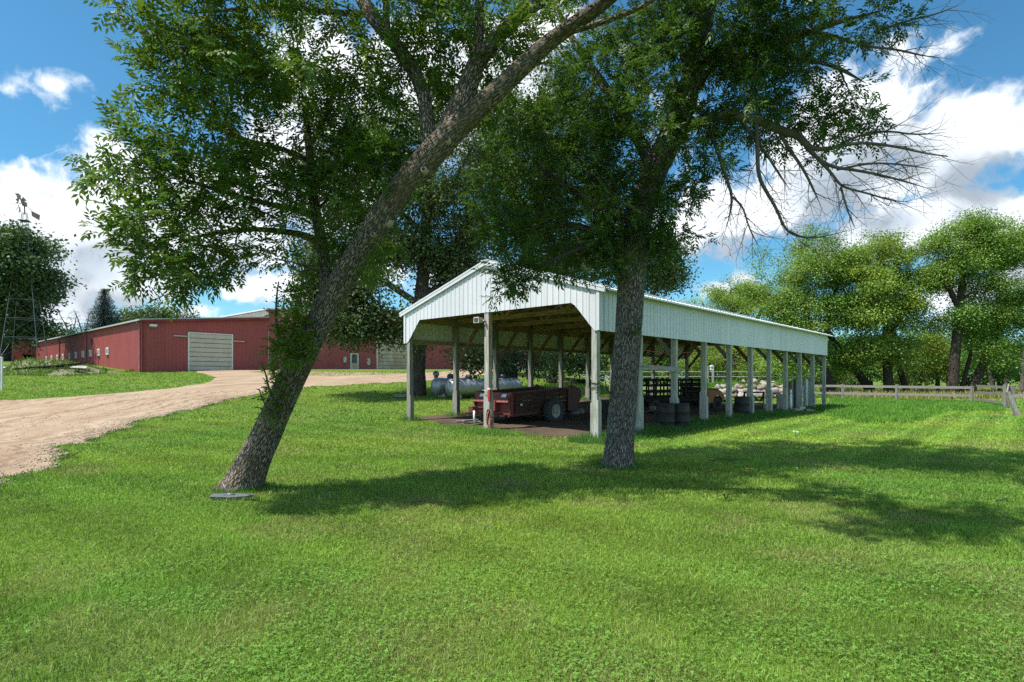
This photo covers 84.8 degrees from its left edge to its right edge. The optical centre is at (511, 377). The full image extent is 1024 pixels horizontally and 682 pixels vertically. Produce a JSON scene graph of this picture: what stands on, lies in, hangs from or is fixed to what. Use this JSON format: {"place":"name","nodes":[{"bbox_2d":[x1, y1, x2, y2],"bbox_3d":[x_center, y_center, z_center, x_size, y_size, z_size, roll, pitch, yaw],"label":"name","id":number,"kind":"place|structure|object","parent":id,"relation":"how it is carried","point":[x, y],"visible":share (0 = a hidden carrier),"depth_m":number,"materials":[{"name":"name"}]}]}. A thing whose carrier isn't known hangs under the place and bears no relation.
{"place":"outdoors","nodes":[
{"label":"outdoors","id":0,"kind":"place"},
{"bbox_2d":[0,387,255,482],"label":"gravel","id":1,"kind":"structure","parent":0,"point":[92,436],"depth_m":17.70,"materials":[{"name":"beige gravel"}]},
{"bbox_2d":[209,483,253,498],"bbox_3d":[-3.806,1.536,7.622,0.580,0.192,0.134,0,0,1],"label":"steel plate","id":2,"kind":"object","parent":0,"point":[226,495],"visible":1,"depth_m":7.61,"materials":[{"name":"grey metal"}]},
{"bbox_2d":[0,356,1023,681],"bbox_3d":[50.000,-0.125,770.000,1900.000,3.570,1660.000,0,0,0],"label":"ground","id":3,"kind":"structure","parent":0,"point":[396,571],"depth_m":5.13,"materials":[{"name":"green plant"}]},
{"bbox_2d":[0,357,2,389],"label":"yard sign","id":4,"kind":"object","parent":3,"relation":"on","point":[1,373],"visible":0.83,"depth_m":33.98,"materials":[{"name":"white paint"}]},
{"bbox_2d":[0,193,47,360],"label":"windmill","id":5,"kind":"object","parent":3,"relation":"on","point":[24,204],"visible":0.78,"depth_m":59.84,"materials":[{"name":"metal"}]},
{"bbox_2d":[12,338,47,360],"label":"red outbuilding","id":6,"kind":"structure","parent":3,"relation":"on","point":[16,353],"depth_m":82.05,"materials":[{"name":"metal"}]},
{"bbox_2d":[0,219,87,360],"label":"maple tree","id":7,"kind":"object","parent":3,"relation":"on","point":[44,279],"visible":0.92,"depth_m":61.05,"materials":[{"name":"green plant"}]},
{"bbox_2d":[19,317,89,357],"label":"shade tree","id":8,"kind":"object","parent":3,"relation":"on","point":[61,333],"visible":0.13,"depth_m":86.06,"materials":[{"name":"green plant"}]},
{"bbox_2d":[4,359,120,375],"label":"rubble bank","id":9,"kind":"structure","parent":3,"relation":"on","point":[60,372],"depth_m":47.47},
{"bbox_2d":[12,362,85,368],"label":"old timbers","id":10,"kind":"object","parent":9,"relation":"on","point":[72,364],"visible":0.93,"depth_m":47.37,"materials":[{"name":"wood"}]},
{"bbox_2d":[70,366,87,368],"bbox_3d":[-36.400,-0.890,47.169,1.500,0.236,0.479,0,0,0],"label":"metal sheet","id":11,"kind":"object","parent":9,"relation":"on","point":[83,367],"visible":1,"depth_m":47.09,"materials":[{"name":"metal"}]},
{"bbox_2d":[57,310,79,330],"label":"dead tree","id":12,"kind":"object","parent":3,"relation":"on","point":[61,318],"visible":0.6,"depth_m":91.96,"materials":[{"name":"grey wood"}]},
{"bbox_2d":[67,309,94,330],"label":"dead tree","id":13,"kind":"object","parent":3,"relation":"on","point":[80,319],"visible":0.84,"depth_m":91.95,"materials":[{"name":"grey wood"}]},
{"bbox_2d":[78,288,124,330],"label":"spruce tree","id":14,"kind":"object","parent":3,"relation":"on","point":[104,316],"visible":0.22,"depth_m":95.40,"materials":[{"name":"green plant"}]},
{"bbox_2d":[108,304,170,323],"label":"distant tree","id":15,"kind":"object","parent":3,"relation":"on","point":[135,314],"visible":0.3,"depth_m":110.64,"materials":[{"name":"green plant"}]},
{"bbox_2d":[33,316,269,371],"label":"barn wing","id":16,"kind":"structure","parent":3,"relation":"on","point":[201,344],"depth_m":54.68,"materials":[{"name":"red metal"}]},
{"bbox_2d":[188,332,232,370],"bbox_3d":[-29.092,-2.280,54.245,0.130,4.080,4.080,0,0,41],"label":"overhead door","id":17,"kind":"structure","parent":16,"relation":"in","point":[206,351],"depth_m":54.13,"materials":[{"name":"beige metal"}]},
{"bbox_2d":[129,300,195,319],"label":"distant tree","id":18,"kind":"object","parent":3,"relation":"on","point":[163,312],"visible":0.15,"depth_m":114.66,"materials":[{"name":"green plant"}]},
{"bbox_2d":[162,306,203,317],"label":"distant tree","id":19,"kind":"object","parent":3,"relation":"on","point":[187,315],"visible":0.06,"depth_m":118.50,"materials":[{"name":"green plant"}]},
{"bbox_2d":[0,369,524,481],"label":"gravel drive","id":20,"kind":"structure","parent":3,"relation":"on","point":[230,382],"depth_m":24.99,"materials":[{"name":"beige gravel"}]},
{"bbox_2d":[61,0,655,493],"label":"ash tree","id":21,"kind":"object","parent":3,"relation":"on","point":[217,46],"visible":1,"depth_m":7.40,"materials":[{"name":"green plant"}]},
{"bbox_2d":[220,308,540,368],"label":"barn hall","id":22,"kind":"structure","parent":3,"relation":"on","point":[341,359],"depth_m":67.24,"materials":[{"name":"red metal"}]},
{"bbox_2d":[350,353,358,368],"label":"walk door","id":23,"kind":"structure","parent":22,"relation":"in","point":[354,361],"depth_m":66.15,"materials":[{"name":"white paint"}]},
{"bbox_2d":[376,336,406,368],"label":"overhead door","id":24,"kind":"structure","parent":22,"relation":"in","point":[391,359],"depth_m":70.17,"materials":[{"name":"white metal"}]},
{"bbox_2d":[259,56,525,395],"bbox_3d":[-6.119,-8.088,30.421,14.464,18.417,9.471,0,0,0],"label":"oak tree","id":25,"kind":"object","parent":3,"relation":"on","point":[427,248],"visible":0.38,"depth_m":29.25,"materials":[{"name":"green plant"}]},
{"bbox_2d":[394,394,414,396],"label":"paving slabs","id":26,"kind":"structure","parent":3,"relation":"on","point":[400,395],"depth_m":30.08,"materials":[{"name":"grey concrete"}]},
{"bbox_2d":[433,371,438,377],"bbox_3d":[-4.424,0.251,32.749,0.356,1.359,0.299,0,0,0],"label":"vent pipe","id":27,"kind":"object","parent":3,"relation":"on","point":[436,374],"visible":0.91,"depth_m":32.68,"materials":[{"name":"grey metal"}]},
{"bbox_2d":[431,374,464,396],"bbox_3d":[-3.319,0.388,30.268,2.180,1.240,0.920,0,0,-36],"label":"propane tank","id":28,"kind":"object","parent":3,"relation":"on","point":[438,386],"visible":0.52,"depth_m":29.59,"materials":[{"name":"silver metal"}]},
{"bbox_2d":[445,375,483,398],"bbox_3d":[-2.279,0.439,29.523,2.580,1.240,0.920,0,0,-34],"label":"propane tank","id":29,"kind":"object","parent":3,"relation":"on","point":[469,385],"visible":0.55,"depth_m":29.06,"materials":[{"name":"silver metal"}]},
{"bbox_2d":[456,419,481,423],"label":"scrap boards","id":30,"kind":"object","parent":3,"relation":"on","point":[468,421],"visible":0.71,"depth_m":19.36,"materials":[{"name":"grey wood"}]},
{"bbox_2d":[492,374,521,389],"bbox_3d":[-0.500,0.406,30.020,2.180,1.240,0.920,0,0,-33],"label":"propane tank","id":31,"kind":"object","parent":3,"relation":"on","point":[506,383],"visible":0.45,"depth_m":29.82,"materials":[{"name":"silver metal"}]},
{"bbox_2d":[429,45,637,386],"bbox_3d":[1.433,-9.787,34.178,14.300,21.458,9.600,0,0,-25],"label":"oak tree","id":32,"kind":"object","parent":3,"relation":"on","point":[509,365],"visible":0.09,"depth_m":32.33,"materials":[{"name":"green plant"}]},
{"bbox_2d":[518,373,591,383],"bbox_3d":[2.942,-0.003,42.097,0.200,0.872,7.884,0,0,-40],"label":"timber edging","id":33,"kind":"object","parent":3,"relation":"on","point":[570,380],"visible":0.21,"depth_m":40.52,"materials":[{"name":"brown wood"}]},
{"bbox_2d":[576,354,609,380],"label":"bush","id":34,"kind":"object","parent":3,"relation":"on","point":[603,366],"visible":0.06,"depth_m":69.17,"materials":[{"name":"green plant"}]},
{"bbox_2d":[399,259,833,439],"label":"pole shed","id":35,"kind":"structure","parent":3,"relation":"on","point":[570,319],"depth_m":20.71,"materials":[{"name":"white metal"}]},
{"bbox_2d":[474,317,485,322],"bbox_3d":[-0.995,-1.801,17.522,0.395,0.204,0.213,0,0,43],"label":"flood light","id":36,"kind":"object","parent":35,"relation":"attached to","point":[478,320],"visible":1,"depth_m":17.49,"materials":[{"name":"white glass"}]},
{"bbox_2d":[484,322,492,427],"bbox_3d":[-0.755,-0.160,17.341,0.454,3.462,0.120,0,0,43],"label":"extension cord","id":37,"kind":"object","parent":35,"relation":"hanging from","point":[489,389],"visible":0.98,"depth_m":17.29,"materials":[{"name":"red plastic"}]},
{"bbox_2d":[643,349,698,353],"bbox_3d":[5.107,-0.872,18.260,0.052,0.159,4.341,0,0,43],"label":"hanging wire","id":38,"kind":"object","parent":35,"relation":"hanging from","point":[668,353],"visible":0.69,"depth_m":17.95,"materials":[{"name":"black metal"}]},
{"bbox_2d":[536,170,708,383],"bbox_3d":[6.964,-7.512,38.808,13.096,16.107,8.475,0,0,0],"label":"oak tree","id":39,"kind":"object","parent":3,"relation":"on","point":[669,279],"visible":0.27,"depth_m":38.26,"materials":[{"name":"green plant"}]},
{"bbox_2d":[604,356,664,387],"bbox_3d":[12.743,-0.722,60.077,7.025,6.018,7.484,0,0,30],"label":"bush","id":40,"kind":"object","parent":3,"relation":"on","point":[645,362],"visible":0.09,"depth_m":60.58,"materials":[{"name":"green plant"}]},
{"bbox_2d":[643,357,678,383],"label":"hedgerow tree","id":41,"kind":"object","parent":3,"relation":"on","point":[657,373],"visible":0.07,"depth_m":108.89,"materials":[{"name":"green plant"}]},
{"bbox_2d":[644,357,684,383],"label":"hedgerow tree","id":42,"kind":"object","parent":3,"relation":"on","point":[666,360],"visible":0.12,"depth_m":109.14,"materials":[{"name":"green plant"}]},
{"bbox_2d":[668,360,711,382],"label":"hedgerow tree","id":43,"kind":"object","parent":3,"relation":"on","point":[692,374],"visible":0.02,"depth_m":114.55,"materials":[{"name":"green plant"}]},
{"bbox_2d":[657,346,723,386],"bbox_3d":[18.076,-1.184,57.730,7.596,5.988,6.773,0,0,0],"label":"bush","id":44,"kind":"object","parent":3,"relation":"on","point":[695,363],"visible":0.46,"depth_m":56.79,"materials":[{"name":"green plant"}]},
{"bbox_2d":[580,366,809,381],"bbox_3d":[16.447,0.410,50.000,20.774,2.900,0.160,0,0,0],"label":"fence","id":45,"kind":"object","parent":3,"relation":"on","point":[712,371],"visible":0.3,"depth_m":49.94,"materials":[{"name":"brown metal"}]},
{"bbox_2d":[709,372,721,381],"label":"hedgerow tree","id":46,"kind":"object","parent":3,"relation":"on","point":[715,378],"visible":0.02,"depth_m":123.75,"materials":[{"name":"green plant"}]},
{"bbox_2d":[689,346,753,382],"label":"hedgerow tree","id":47,"kind":"object","parent":3,"relation":"on","point":[715,368],"visible":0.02,"depth_m":100.16,"materials":[{"name":"green plant"}]},
{"bbox_2d":[457,0,990,469],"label":"ash tree","id":48,"kind":"object","parent":3,"relation":"on","point":[771,44],"visible":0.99,"depth_m":9.71,"materials":[{"name":"green plant"}]},
{"bbox_2d":[678,270,784,379],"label":"box elder tree","id":49,"kind":"object","parent":3,"relation":"on","point":[718,295],"visible":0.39,"depth_m":65.13,"materials":[{"name":"green plant"}]},
{"bbox_2d":[698,345,765,382],"bbox_3d":[22.710,-1.129,58.337,7.598,6.000,5.951,0,0,40],"label":"bush","id":50,"kind":"object","parent":3,"relation":"on","point":[734,367],"visible":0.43,"depth_m":57.94,"materials":[{"name":"green plant"}]},
{"bbox_2d":[712,457,751,461],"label":"fallen branch","id":51,"kind":"object","parent":3,"relation":"on","point":[736,459],"visible":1,"depth_m":10.85,"materials":[{"name":"wood"}]},
{"bbox_2d":[743,392,764,411],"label":"wooden gate","id":52,"kind":"structure","parent":3,"relation":"on","point":[762,399],"depth_m":26.58,"materials":[{"name":"grey wood"}]},
{"bbox_2d":[739,349,795,381],"bbox_3d":[28.007,-1.025,60.039,8.325,6.070,6.016,0,0,0],"label":"bush","id":53,"kind":"object","parent":3,"relation":"on","point":[764,378],"visible":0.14,"depth_m":59.91,"materials":[{"name":"green plant"}]},
{"bbox_2d":[741,352,796,380],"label":"hedgerow tree","id":54,"kind":"object","parent":3,"relation":"on","point":[760,373],"visible":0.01,"depth_m":98.90,"materials":[{"name":"green plant"}]},
{"bbox_2d":[776,392,782,409],"bbox_3d":[13.280,1.209,27.757,0.516,0.982,0.084,0,0,-15],"label":"plank panel","id":55,"kind":"object","parent":3,"relation":"on","point":[779,400],"visible":0.57,"depth_m":27.71,"materials":[{"name":"grey wood"}]},
{"bbox_2d":[789,390,791,407],"bbox_3d":[13.397,1.135,26.983,0.136,1.150,0.140,0,0,0],"label":"white pipe","id":56,"kind":"object","parent":3,"relation":"on","point":[790,398],"visible":0.82,"depth_m":26.94,"materials":[{"name":"paint"}]},
{"bbox_2d":[788,380,802,407],"bbox_3d":[14.898,0.894,29.596,0.841,1.611,0.084,0,0,0],"label":"plank panel","id":57,"kind":"object","parent":3,"relation":"on","point":[792,385],"visible":0.32,"depth_m":29.56,"materials":[{"name":"grey wood"}]},
{"bbox_2d":[791,406,813,411],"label":"concrete blocks","id":58,"kind":"object","parent":3,"relation":"on","point":[798,408],"depth_m":26.67,"materials":[{"name":"grey concrete"}]},
{"bbox_2d":[723,218,888,391],"bbox_3d":[26.706,-6.023,50.214,13.987,15.915,9.528,0,0,0],"label":"box elder tree","id":59,"kind":"object","parent":3,"relation":"on","point":[786,308],"visible":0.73,"depth_m":48.91,"materials":[{"name":"green plant"}]},
{"bbox_2d":[803,379,809,405],"bbox_3d":[15.840,0.877,30.066,0.473,1.647,0.083,0,0,0],"label":"plank panel","id":60,"kind":"object","parent":3,"relation":"on","point":[806,391],"visible":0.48,"depth_m":30.04,"materials":[{"name":"white paint"}]},
{"bbox_2d":[789,351,845,389],"bbox_3d":[32.929,-1.008,60.273,6.445,5.691,7.176,0,0,20],"label":"bush","id":61,"kind":"object","parent":3,"relation":"on","point":[817,379],"visible":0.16,"depth_m":59.42,"materials":[{"name":"green plant"}]},
{"bbox_2d":[815,329,868,384],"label":"hedgerow tree","id":62,"kind":"object","parent":3,"relation":"on","point":[842,338],"visible":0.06,"depth_m":108.06,"materials":[{"name":"green plant"}]},
{"bbox_2d":[816,359,896,389],"bbox_3d":[35.752,-0.214,59.582,9.321,5.651,6.916,0,0,0],"label":"bush","id":63,"kind":"object","parent":3,"relation":"on","point":[851,380],"visible":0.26,"depth_m":59.05,"materials":[{"name":"green plant"}]},
{"bbox_2d":[827,331,911,384],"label":"hedgerow tree","id":64,"kind":"object","parent":3,"relation":"on","point":[870,374],"visible":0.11,"depth_m":99.68,"materials":[{"name":"green plant"}]},
{"bbox_2d":[856,373,894,385],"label":"hedgerow tree","id":65,"kind":"object","parent":3,"relation":"on","point":[873,380],"visible":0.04,"depth_m":120.64,"materials":[{"name":"green plant"}]},
{"bbox_2d":[816,227,960,392],"bbox_3d":[32.702,-5.787,49.013,12.524,15.308,9.967,0,0,0],"label":"box elder tree","id":66,"kind":"object","parent":3,"relation":"on","point":[890,289],"visible":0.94,"depth_m":47.61,"materials":[{"name":"green plant"}]},
{"bbox_2d":[872,363,912,384],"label":"hedgerow tree","id":67,"kind":"object","parent":3,"relation":"on","point":[894,379],"visible":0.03,"depth_m":113.57,"materials":[{"name":"green plant"}]},
{"bbox_2d":[815,384,973,400],"bbox_3d":[26.042,1.153,42.720,0.560,1.417,14.456,0,0,-37],"label":"rail fence","id":68,"kind":"object","parent":3,"relation":"on","point":[897,394],"visible":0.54,"depth_m":40.21,"materials":[{"name":"grey wood"}]},
{"bbox_2d":[894,346,948,389],"bbox_3d":[39.824,-1.045,56.086,6.502,5.710,6.253,0,0,0],"label":"bush","id":69,"kind":"object","parent":3,"relation":"on","point":[920,380],"visible":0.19,"depth_m":55.71,"materials":[{"name":"green plant"}]},
{"bbox_2d":[881,317,974,385],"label":"hedgerow tree","id":70,"kind":"object","parent":3,"relation":"on","point":[961,369],"visible":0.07,"depth_m":96.52,"materials":[{"name":"green plant"}]},
{"bbox_2d":[906,325,964,390],"bbox_3d":[41.351,-1.887,54.032,7.062,7.393,5.597,0,0,0],"label":"bush","id":71,"kind":"object","parent":3,"relation":"on","point":[936,372],"visible":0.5,"depth_m":53.14,"materials":[{"name":"green plant"}]},
{"bbox_2d":[907,335,972,385],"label":"hedgerow tree","id":72,"kind":"object","parent":3,"relation":"on","point":[943,379],"visible":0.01,"depth_m":99.42,"materials":[{"name":"green plant"}]},
{"bbox_2d":[903,203,1023,393],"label":"box elder tree","id":73,"kind":"object","parent":3,"relation":"on","point":[989,252],"visible":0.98,"depth_m":46.25,"materials":[{"name":"green plant"}]},
{"bbox_2d":[942,332,1019,385],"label":"hedgerow tree","id":74,"kind":"object","parent":3,"relation":"on","point":[967,381],"visible":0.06,"depth_m":109.69,"materials":[{"name":"green plant"}]},
{"bbox_2d":[960,351,1020,385],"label":"hedgerow tree","id":75,"kind":"object","parent":3,"relation":"on","point":[984,378],"visible":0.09,"depth_m":103.53,"materials":[{"name":"green plant"}]},
{"bbox_2d":[960,348,1023,390],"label":"bush","id":76,"kind":"object","parent":3,"relation":"on","point":[1003,375],"visible":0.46,"depth_m":48.92,"materials":[{"name":"green plant"}]},
{"bbox_2d":[971,336,1022,385],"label":"hedgerow tree","id":77,"kind":"object","parent":3,"relation":"on","point":[1010,368],"visible":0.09,"depth_m":106.30,"materials":[{"name":"green plant"}]},
{"bbox_2d":[976,384,1023,415],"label":"corner fence","id":78,"kind":"object","parent":3,"relation":"on","point":[1009,394],"visible":0.91,"depth_m":30.71,"materials":[{"name":"grey wood"}]},
{"bbox_2d":[980,333,1023,389],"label":"brushwood","id":79,"kind":"object","parent":3,"relation":"on","point":[1021,385],"visible":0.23,"depth_m":53.91,"materials":[{"name":"wood"}]},
{"bbox_2d":[0,0,1023,378],"label":"sky","id":80,"kind":"structure","parent":0,"point":[54,65],"materials":[{"name":"blue"}]},
{"bbox_2d":[405,397,775,437],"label":"dirt floor","id":81,"kind":"structure","parent":0,"point":[569,423],"depth_m":20.18,"materials":[{"name":"brown soil"}]},
{"bbox_2d":[462,384,581,425],"bbox_3d":[0.247,0.965,20.369,2.240,1.434,5.373,0,0,43],"label":"manure spreader","id":82,"kind":"object","parent":81,"relation":"on","point":[539,399],"visible":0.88,"depth_m":19.91,"materials":[{"name":"red paint"}]},
{"bbox_2d":[644,406,655,413],"bbox_3d":[6.269,1.370,23.492,1.480,0.580,0.700,0,0,-29],"label":"hand cart","id":83,"kind":"object","parent":81,"relation":"on","point":[652,409],"visible":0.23,"depth_m":23.18,"materials":[{"name":"metal"}]},
{"bbox_2d":[656,403,675,428],"bbox_3d":[4.869,1.240,17.790,0.612,0.880,0.612,0,0,-6],"label":"oil drum","id":84,"kind":"object","parent":81,"relation":"on","point":[665,412],"visible":0.77,"depth_m":17.54,"materials":[{"name":"metal"}]},
{"bbox_2d":[670,403,689,428],"bbox_3d":[5.363,1.240,17.928,0.612,0.880,0.612,0,0,7],"label":"oil drum","id":85,"kind":"object","parent":81,"relation":"on","point":[682,410],"visible":0.63,"depth_m":17.65,"materials":[{"name":"metal"}]},
{"bbox_2d":[643,378,725,407],"bbox_3d":[8.075,0.840,27.708,5.480,1.640,1.720,0,0,-31],"label":"stake truck","id":86,"kind":"object","parent":81,"relation":"on","point":[691,396],"visible":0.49,"depth_m":27.32,"materials":[{"name":"black paint"}]},
{"bbox_2d":[734,396,749,416],"bbox_3d":[9.335,1.197,22.787,0.612,0.880,0.612,0,0,6],"label":"oil drum","id":87,"kind":"object","parent":81,"relation":"on","point":[742,404],"visible":0.74,"depth_m":22.55,"materials":[{"name":"metal"}]},
{"bbox_2d":[712,382,819,397],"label":"earth bank","id":88,"kind":"structure","parent":0,"point":[763,388],"depth_m":46.34,"materials":[{"name":"soil"}]},
{"bbox_3d":[21.242,1.441,44.933,0.556,0.508,0.647,27,2,-1],"label":"boulder","id":89,"kind":"object","parent":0,"visible":0},
{"bbox_2d":[772,387,778,392],"bbox_3d":[21.158,1.000,45.229,0.786,0.430,0.502,-6,8,-14],"label":"boulder","id":90,"kind":"object","parent":89,"relation":"on","point":[775,389],"visible":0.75,"depth_m":45.09,"materials":[{"name":"beige stone"}]},
{"bbox_3d":[19.927,1.136,45.413,0.492,0.371,0.535,-9,30,-21],"label":"boulder","id":91,"kind":"object","parent":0,"visible":0},
{"bbox_2d":[756,385,763,389],"bbox_3d":[20.182,0.774,45.691,0.665,0.461,0.612,-16,-5,12],"label":"boulder","id":92,"kind":"object","parent":91,"relation":"on","point":[760,387],"visible":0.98,"depth_m":45.48,"materials":[{"name":"beige stone"}]}
]}

